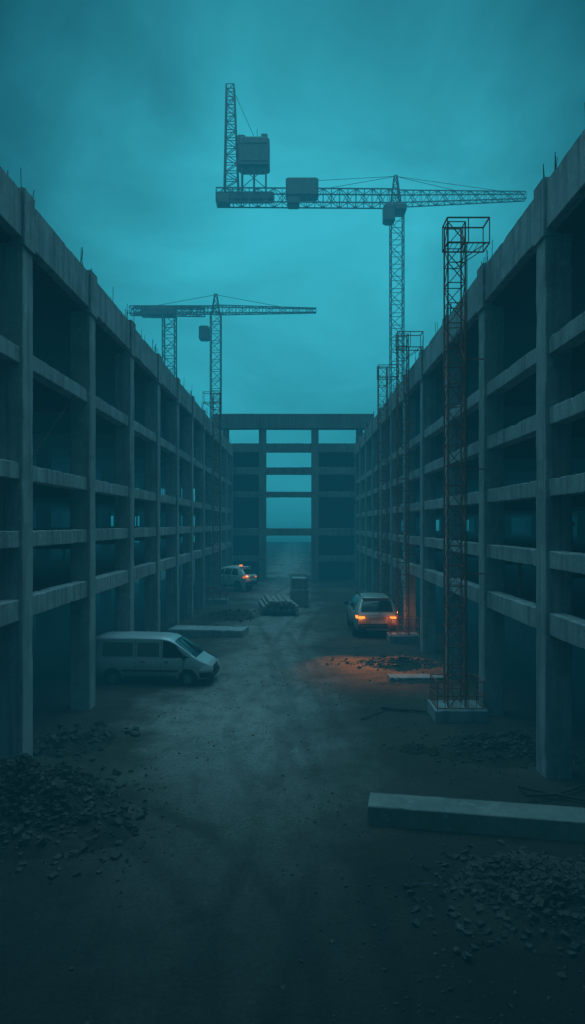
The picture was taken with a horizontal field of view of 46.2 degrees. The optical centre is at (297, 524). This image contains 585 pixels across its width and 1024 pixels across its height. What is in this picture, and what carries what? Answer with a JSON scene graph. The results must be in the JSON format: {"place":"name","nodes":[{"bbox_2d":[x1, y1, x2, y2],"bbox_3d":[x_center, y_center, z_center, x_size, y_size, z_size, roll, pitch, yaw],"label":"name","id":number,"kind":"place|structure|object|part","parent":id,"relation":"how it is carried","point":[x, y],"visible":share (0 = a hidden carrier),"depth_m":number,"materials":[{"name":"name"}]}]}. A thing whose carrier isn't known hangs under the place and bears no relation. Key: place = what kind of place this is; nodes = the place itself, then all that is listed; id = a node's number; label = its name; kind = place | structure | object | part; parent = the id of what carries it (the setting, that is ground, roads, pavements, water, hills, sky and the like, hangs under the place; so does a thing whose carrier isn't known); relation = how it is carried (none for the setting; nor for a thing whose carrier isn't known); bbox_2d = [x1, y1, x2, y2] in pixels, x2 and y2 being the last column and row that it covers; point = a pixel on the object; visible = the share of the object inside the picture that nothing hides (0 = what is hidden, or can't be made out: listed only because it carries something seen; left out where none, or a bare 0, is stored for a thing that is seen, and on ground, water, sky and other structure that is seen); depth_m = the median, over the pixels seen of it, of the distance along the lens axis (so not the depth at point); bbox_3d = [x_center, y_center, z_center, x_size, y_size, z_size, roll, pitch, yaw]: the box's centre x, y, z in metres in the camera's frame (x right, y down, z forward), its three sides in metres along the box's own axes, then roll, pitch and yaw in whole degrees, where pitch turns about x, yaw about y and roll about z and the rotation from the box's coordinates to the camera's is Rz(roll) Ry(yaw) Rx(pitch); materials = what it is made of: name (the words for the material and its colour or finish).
{"place":"outdoors","nodes":[
{"label":"outdoors","id":0,"kind":"place"},
{"bbox_2d":[0,0,584,541],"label":"sky","id":1,"kind":"structure","parent":0,"point":[112,120],"depth_m":229.40,"materials":[{"name":"teal"}]},
{"bbox_2d":[0,542,584,1023],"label":"ground","id":2,"kind":"structure","parent":0,"point":[212,904],"depth_m":14.72,"materials":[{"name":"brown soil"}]},
{"bbox_2d":[33,721,140,761],"bbox_3d":[-7.044,6.820,21.899,3.821,0.608,4.341,0,0,0],"label":"rubble pile","id":3,"kind":"object","parent":2,"relation":"on","point":[66,741],"visible":0.99,"depth_m":21.64,"materials":[{"name":"stone"}]},
{"bbox_2d":[0,753,185,882],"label":"rubble pile","id":4,"kind":"object","parent":2,"relation":"on","point":[59,810],"visible":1,"depth_m":15.38,"materials":[{"name":"stone"}]},
{"bbox_2d":[0,166,232,759],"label":"concrete building","id":5,"kind":"structure","parent":2,"relation":"on","point":[104,417],"depth_m":27.70,"materials":[{"name":"concrete"}]},
{"bbox_2d":[96,631,219,685],"bbox_3d":[-6.315,5.958,30.751,5.470,2.143,2.301,0,0,4],"label":"panel van","id":6,"kind":"object","parent":2,"relation":"on","point":[145,655],"visible":0.98,"depth_m":29.89,"materials":[{"name":"paint"}]},
{"bbox_3d":[-5.214,5.440,29.793,1.280,0.720,0.093,0,0,4],"label":"side window","id":7,"kind":"part","parent":6,"relation":"part of","materials":[{"name":"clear glass"}]},
{"bbox_2d":[129,305,204,494],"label":"tower crane","id":8,"kind":"object","parent":2,"relation":"on","point":[164,312],"visible":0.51,"depth_m":194.26,"materials":[{"name":"metal"}]},
{"bbox_2d":[168,625,248,637],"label":"concrete slab","id":9,"kind":"structure","parent":2,"relation":"on","point":[211,631],"depth_m":42.53,"materials":[{"name":"grey concrete"}]},
{"bbox_2d":[203,392,228,604],"bbox_3d":[-7.186,-2.207,60.498,2.171,18.829,1.513,0,0,0],"label":"mast hoist","id":10,"kind":"object","parent":2,"relation":"on","point":[219,599],"visible":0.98,"depth_m":60.18,"materials":[{"name":"metal"}]},
{"bbox_2d":[134,294,315,420],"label":"tower crane","id":11,"kind":"object","parent":2,"relation":"on","point":[205,333],"visible":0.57,"depth_m":220.16,"materials":[{"name":"metal"}]},
{"bbox_2d":[198,609,260,622],"bbox_3d":[-5.106,6.791,52.587,5.911,0.571,8.005,0,0,0],"label":"rubble pile","id":12,"kind":"object","parent":2,"relation":"on","point":[239,615],"visible":0.99,"depth_m":51.20,"materials":[{"name":"soil"}]},
{"bbox_2d":[221,565,256,591],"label":"parked car","id":13,"kind":"object","parent":2,"relation":"on","point":[237,577],"visible":0.72,"depth_m":71.47,"materials":[{"name":"paint"}]},
{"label":"side window","id":14,"kind":"part","parent":13,"relation":"part of","materials":[{"name":"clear glass"}]},
{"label":"side window","id":15,"kind":"part","parent":13,"relation":"part of","materials":[{"name":"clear glass"}]},
{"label":"rear window","id":16,"kind":"part","parent":13,"relation":"part of","materials":[{"name":"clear glass"}]},
{"bbox_2d":[260,610,295,614],"bbox_3d":[-1.500,6.849,53.250,2.800,0.356,0.265,0,0,0],"label":"timber bearer","id":17,"kind":"object","parent":2,"relation":"on","point":[267,612],"visible":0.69,"depth_m":53.12,"materials":[{"name":"brown wood"}]},
{"bbox_2d":[214,414,373,581],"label":"open building","id":18,"kind":"structure","parent":2,"relation":"on","point":[331,495],"depth_m":84.33,"materials":[{"name":"concrete"}]},
{"bbox_2d":[290,574,308,606],"bbox_3d":[0.193,5.634,58.483,1.550,2.732,1.330,0,0,0],"label":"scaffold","id":19,"kind":"object","parent":2,"relation":"on","point":[299,593],"visible":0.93,"depth_m":57.86,"materials":[{"name":"metal"}]},
{"bbox_3d":[-0.187,6.220,57.833,0.700,1.300,0.030,0,0,0],"label":"door","id":20,"kind":"part","parent":19,"relation":"part of","materials":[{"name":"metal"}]},
{"bbox_3d":[0.573,6.220,57.833,0.700,1.300,0.030,0,0,0],"label":"door","id":21,"kind":"part","parent":19,"relation":"part of","materials":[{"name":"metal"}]},
{"bbox_2d":[344,590,397,635],"bbox_3d":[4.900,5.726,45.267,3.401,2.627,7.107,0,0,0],"label":"parked car","id":22,"kind":"object","parent":2,"relation":"on","point":[369,611],"visible":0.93,"depth_m":42.18,"materials":[{"name":"paint"}]},
{"bbox_3d":[4.900,5.064,42.283,1.954,0.643,0.533,0,0,0],"label":"rear window","id":23,"kind":"part","parent":22,"relation":"part of","materials":[{"name":"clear glass"}]},
{"bbox_2d":[216,83,526,530],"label":"tower crane","id":24,"kind":"object","parent":2,"relation":"on","point":[252,154],"visible":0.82,"depth_m":185.56,"materials":[{"name":"metal"}]},
{"bbox_2d":[361,709,389,719],"bbox_3d":[2.942,7.002,25.320,0.179,0.082,1.847,0,0,40],"label":"plank","id":25,"kind":"object","parent":2,"relation":"on","point":[373,714],"visible":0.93,"depth_m":25.14,"materials":[{"name":"wood"}]},
{"bbox_2d":[380,707,426,712],"bbox_3d":[3.967,6.911,25.560,1.704,0.082,0.162,0,0,18],"label":"plank","id":26,"kind":"object","parent":25,"relation":"on","point":[413,710],"visible":1,"depth_m":25.48,"materials":[{"name":"wood"}]},
{"bbox_2d":[377,364,395,595],"bbox_3d":[6.536,-2.302,51.201,2.011,19.038,1.516,0,0,0],"label":"mast hoist","id":27,"kind":"object","parent":2,"relation":"on","point":[386,368],"visible":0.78,"depth_m":50.87,"materials":[{"name":"metal"}]},
{"bbox_2d":[326,652,470,671],"bbox_3d":[4.905,6.866,34.680,7.593,0.435,4.663,0,0,0],"label":"rubble pile","id":28,"kind":"object","parent":2,"relation":"on","point":[399,662],"visible":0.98,"depth_m":34.22,"materials":[{"name":"stone"}]},
{"bbox_2d":[387,331,422,643],"bbox_3d":[6.466,-2.104,40.994,2.031,18.634,1.529,0,0,0],"label":"mast hoist","id":29,"kind":"object","parent":2,"relation":"on","point":[397,636],"visible":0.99,"depth_m":40.80,"materials":[{"name":"metal"}]},
{"bbox_2d":[387,674,442,679],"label":"concrete slab","id":30,"kind":"structure","parent":2,"relation":"on","point":[410,677],"depth_m":30.95,"materials":[{"name":"grey concrete"}]},
{"bbox_2d":[427,217,489,722],"bbox_3d":[5.881,-1.881,24.901,2.021,18.181,1.527,0,0,0],"label":"mast hoist","id":31,"kind":"object","parent":2,"relation":"on","point":[460,710],"visible":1,"depth_m":24.59,"materials":[{"name":"metal"}]},
{"bbox_2d":[354,129,584,778],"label":"concrete building","id":32,"kind":"structure","parent":2,"relation":"on","point":[526,420],"depth_m":25.10,"materials":[{"name":"concrete"}]},
{"bbox_2d":[368,792,584,841],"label":"concrete beam","id":33,"kind":"structure","parent":2,"relation":"on","point":[548,822],"depth_m":15.63,"materials":[{"name":"concrete"}]},
{"bbox_2d":[399,838,584,979],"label":"rubble pile","id":34,"kind":"object","parent":2,"relation":"on","point":[522,897],"visible":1,"depth_m":12.18,"materials":[{"name":"soil"}]},
{"bbox_2d":[412,727,580,776],"bbox_3d":[6.313,6.753,21.189,6.112,0.631,4.365,0,0,0],"label":"rubble pile","id":35,"kind":"object","parent":2,"relation":"on","point":[510,749],"visible":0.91,"depth_m":20.62,"materials":[{"name":"soil"}]},
{"bbox_2d":[518,785,584,801],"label":"steel rod","id":36,"kind":"object","parent":2,"relation":"on","point":[558,794],"visible":1,"depth_m":17.45,"materials":[{"name":"metal"}]},
{"bbox_2d":[525,783,584,796],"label":"steel rod","id":37,"kind":"object","parent":2,"relation":"on","point":[553,794],"visible":1,"depth_m":17.36,"materials":[{"name":"metal"}]},
{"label":"plank","id":38,"kind":"object","parent":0,"visible":0},
{"bbox_2d":[258,600,267,608],"bbox_3d":[-2.744,6.387,54.807,0.411,0.206,4.836,0,0,-7],"label":"plank","id":39,"kind":"object","parent":38,"relation":"on","point":[262,605],"visible":0.76,"depth_m":53.57,"materials":[{"name":"grey wood"}]},
{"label":"plank","id":40,"kind":"object","parent":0,"visible":0},
{"bbox_2d":[261,597,270,605],"bbox_3d":[-2.488,6.196,54.921,0.409,0.203,4.963,0,0,-7],"label":"plank","id":41,"kind":"object","parent":40,"relation":"on","point":[264,600],"visible":0.7,"depth_m":54.29,"materials":[{"name":"grey wood"}]},
{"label":"plank","id":42,"kind":"object","parent":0,"visible":0},
{"bbox_2d":[264,595,273,603],"bbox_3d":[-2.251,5.997,54.908,0.422,0.204,4.823,0,0,-7],"label":"plank","id":43,"kind":"object","parent":42,"relation":"on","point":[269,599],"visible":1,"depth_m":53.79,"materials":[{"name":"grey wood"}]},
{"bbox_2d":[270,595,279,603],"bbox_3d":[-1.790,5.996,54.797,0.420,0.206,4.937,0,0,-7],"label":"plank","id":44,"kind":"object","parent":42,"relation":"on","point":[275,599],"visible":0.85,"depth_m":53.74,"materials":[{"name":"grey wood"}]},
{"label":"plank","id":45,"kind":"object","parent":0,"visible":0},
{"bbox_2d":[275,595,285,603],"bbox_3d":[-1.333,5.998,54.954,0.411,0.208,4.942,0,0,-7],"label":"plank","id":46,"kind":"object","parent":45,"relation":"on","point":[281,599],"visible":0.84,"depth_m":53.73,"materials":[{"name":"grey wood"}]},
{"bbox_2d":[281,595,292,603],"bbox_3d":[-0.846,6.004,54.824,0.412,0.208,4.912,0,0,-7],"label":"plank","id":47,"kind":"object","parent":45,"relation":"on","point":[286,599],"visible":0.85,"depth_m":53.82,"materials":[{"name":"grey wood"}]}
]}

